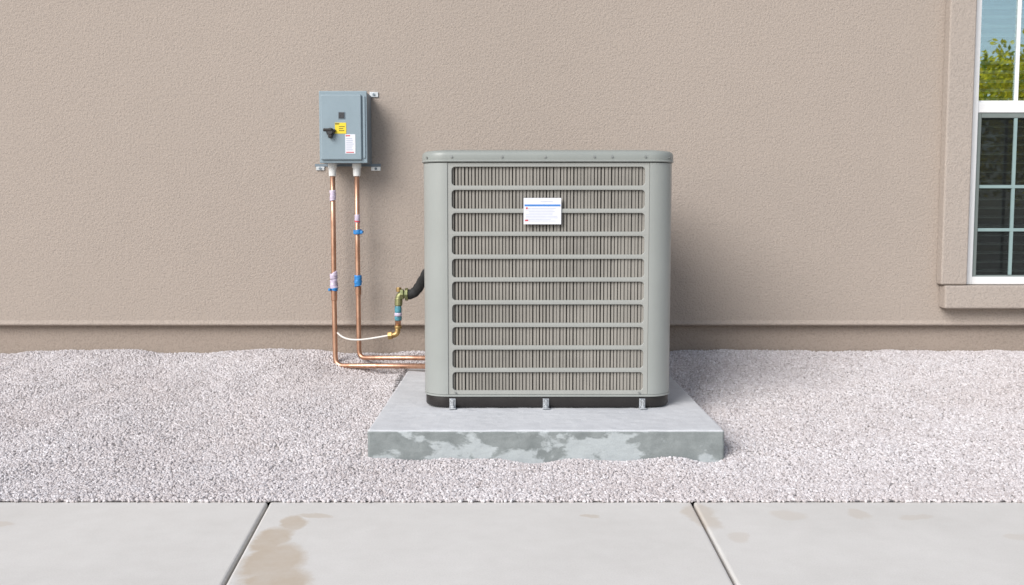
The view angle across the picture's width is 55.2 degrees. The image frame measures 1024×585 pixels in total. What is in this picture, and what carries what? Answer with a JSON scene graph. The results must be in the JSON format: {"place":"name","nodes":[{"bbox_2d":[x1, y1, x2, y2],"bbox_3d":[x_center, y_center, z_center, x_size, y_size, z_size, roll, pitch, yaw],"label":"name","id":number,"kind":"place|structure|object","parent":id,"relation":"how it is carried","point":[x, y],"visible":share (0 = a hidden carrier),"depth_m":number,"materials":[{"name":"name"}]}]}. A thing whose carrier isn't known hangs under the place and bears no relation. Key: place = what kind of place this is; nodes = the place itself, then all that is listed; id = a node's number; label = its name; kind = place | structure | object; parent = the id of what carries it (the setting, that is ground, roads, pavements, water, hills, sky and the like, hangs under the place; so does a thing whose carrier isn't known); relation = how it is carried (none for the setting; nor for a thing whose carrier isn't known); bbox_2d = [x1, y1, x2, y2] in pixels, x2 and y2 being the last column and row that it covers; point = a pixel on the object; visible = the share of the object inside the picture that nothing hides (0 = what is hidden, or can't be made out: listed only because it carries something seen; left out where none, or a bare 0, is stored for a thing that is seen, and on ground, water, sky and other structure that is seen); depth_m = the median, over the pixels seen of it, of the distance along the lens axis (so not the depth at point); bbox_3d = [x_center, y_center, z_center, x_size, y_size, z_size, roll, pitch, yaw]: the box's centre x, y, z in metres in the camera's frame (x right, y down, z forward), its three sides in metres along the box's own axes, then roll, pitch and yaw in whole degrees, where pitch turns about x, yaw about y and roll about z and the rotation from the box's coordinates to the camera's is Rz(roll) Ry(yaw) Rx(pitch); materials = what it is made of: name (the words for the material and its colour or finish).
{"place":"outdoors","nodes":[
{"label":"outdoors","id":0,"kind":"place"},
{"bbox_2d":[1,501,1004,507],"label":"ground","id":1,"kind":"structure","parent":0,"point":[268,503],"depth_m":2.95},
{"bbox_2d":[0,348,1023,502],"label":"gravel bed","id":2,"kind":"object","parent":1,"relation":"on","point":[283,425],"visible":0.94,"depth_m":3.46,"materials":[{"name":"grey gravel"}]},
{"bbox_2d":[0,502,1023,584],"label":"concrete walkway","id":3,"kind":"structure","parent":1,"relation":"on","point":[518,543],"depth_m":2.37,"materials":[{"name":"concrete"}]},
{"bbox_2d":[0,326,1023,353],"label":"foundation wall","id":4,"kind":"structure","parent":1,"relation":"on","point":[161,339],"depth_m":4.73,"materials":[{"name":"paint"}]},
{"bbox_2d":[0,0,1023,325],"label":"front wall","id":5,"kind":"structure","parent":4,"relation":"on","point":[158,160],"depth_m":4.62,"materials":[{"name":"beige paint"}]},
{"bbox_2d":[315,91,380,170],"bbox_3d":[-0.775,-0.750,4.515,0.310,0.367,0.199,0,5,0],"label":"electrical disconnect box","id":6,"kind":"object","parent":5,"relation":"attached to","point":[345,127],"visible":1,"depth_m":4.45,"materials":[{"name":"paint"}]},
{"bbox_2d":[320,94,361,159],"bbox_3d":[-0.776,-0.750,4.449,0.186,0.294,0.011,0,4,0],"label":"door","id":7,"kind":"structure","parent":6,"relation":"in","point":[333,148],"depth_m":4.44,"materials":[{"name":"grey paint"}]},
{"bbox_2d":[339,112,343,117],"bbox_3d":[-0.772,-0.803,4.437,0.025,0.026,0.006,0,4,0],"label":"indicator window","id":8,"kind":"structure","parent":6,"relation":"in","point":[341,114],"depth_m":4.43,"materials":[{"name":"grey plastic"}]},
{"bbox_2d":[936,0,976,284],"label":"trim jamb","id":9,"kind":"object","parent":5,"relation":"attached to","point":[957,123],"depth_m":4.56,"materials":[{"name":"beige paint"}]},
{"bbox_2d":[939,285,1023,308],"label":"trim sill","id":10,"kind":"structure","parent":5,"relation":"attached to","point":[981,296],"depth_m":4.61,"materials":[{"name":"beige paint"}]},
{"bbox_2d":[967,0,1023,283],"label":"window","id":11,"kind":"structure","parent":5,"relation":"attached to","point":[973,277],"depth_m":4.63,"materials":[{"name":"white plastic"}]},
{"bbox_2d":[979,8,1008,100],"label":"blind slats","id":12,"kind":"object","parent":11,"relation":"attached to","point":[990,71],"depth_m":4.65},
{"bbox_2d":[976,118,1023,274],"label":"insect screen","id":13,"kind":"object","parent":11,"relation":"attached to","point":[996,148],"visible":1,"depth_m":4.65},
{"bbox_2d":[977,118,1023,274],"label":"muntins","id":14,"kind":"object","parent":11,"relation":"attached to","point":[1012,186],"visible":1,"depth_m":4.64,"materials":[{"name":"white plastic"}]},
{"bbox_2d":[978,102,1023,112],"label":"meeting rail","id":15,"kind":"object","parent":11,"relation":"attached to","point":[1000,107],"visible":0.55,"depth_m":4.61,"materials":[{"name":"white plastic"}]},
{"bbox_2d":[978,101,1023,101],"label":"sash","id":16,"kind":"object","parent":11,"relation":"attached to","point":[1000,101],"visible":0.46,"depth_m":4.62,"materials":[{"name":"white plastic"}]},
{"bbox_2d":[982,0,1023,100],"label":"glass","id":17,"kind":"object","parent":11,"relation":"attached to","point":[1001,16],"depth_m":4.62,"materials":[{"name":"clear glass"}]},
{"bbox_2d":[1014,0,1021,100],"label":"muntins","id":18,"kind":"object","parent":11,"relation":"attached to","point":[1018,36],"visible":1,"depth_m":4.62,"materials":[{"name":"white plastic"}]},
{"bbox_2d":[979,9,1008,97],"bbox_3d":[2.610,-0.958,5.673,1.520,2.200,1.860,0,5,0],"label":"room interior","id":19,"kind":"object","parent":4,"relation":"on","point":[990,67],"depth_m":6.56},
{"bbox_2d":[367,369,723,463],"bbox_3d":[0.111,0.471,3.884,1.171,0.154,1.372,0,5,0],"label":"concrete pad","id":20,"kind":"object","parent":1,"relation":"on","point":[410,423],"visible":0.44,"depth_m":3.20,"materials":[{"name":"grey concrete"}]},
{"bbox_2d":[422,150,673,408],"bbox_3d":[0.130,-0.088,3.948,0.918,0.948,0.918,0,5,0],"label":"air conditioner condenser","id":21,"kind":"object","parent":20,"relation":"on","point":[547,273],"visible":1,"depth_m":3.53,"materials":[{"name":"grey metal"}]},
{"bbox_2d":[328,163,424,368],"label":"copper refrigerant lines","id":22,"kind":"object","parent":21,"relation":"attached to","point":[357,231],"visible":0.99,"depth_m":4.54,"materials":[{"name":"orange metal"}]},
{"bbox_2d":[337,269,423,340],"bbox_3d":[-0.527,0.024,4.434,0.603,0.407,0.135,3,5,33],"label":"service valve assembly","id":23,"kind":"object","parent":21,"relation":"attached to","point":[416,290],"visible":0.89,"depth_m":4.42,"materials":[{"name":"gold metal"}]}
]}

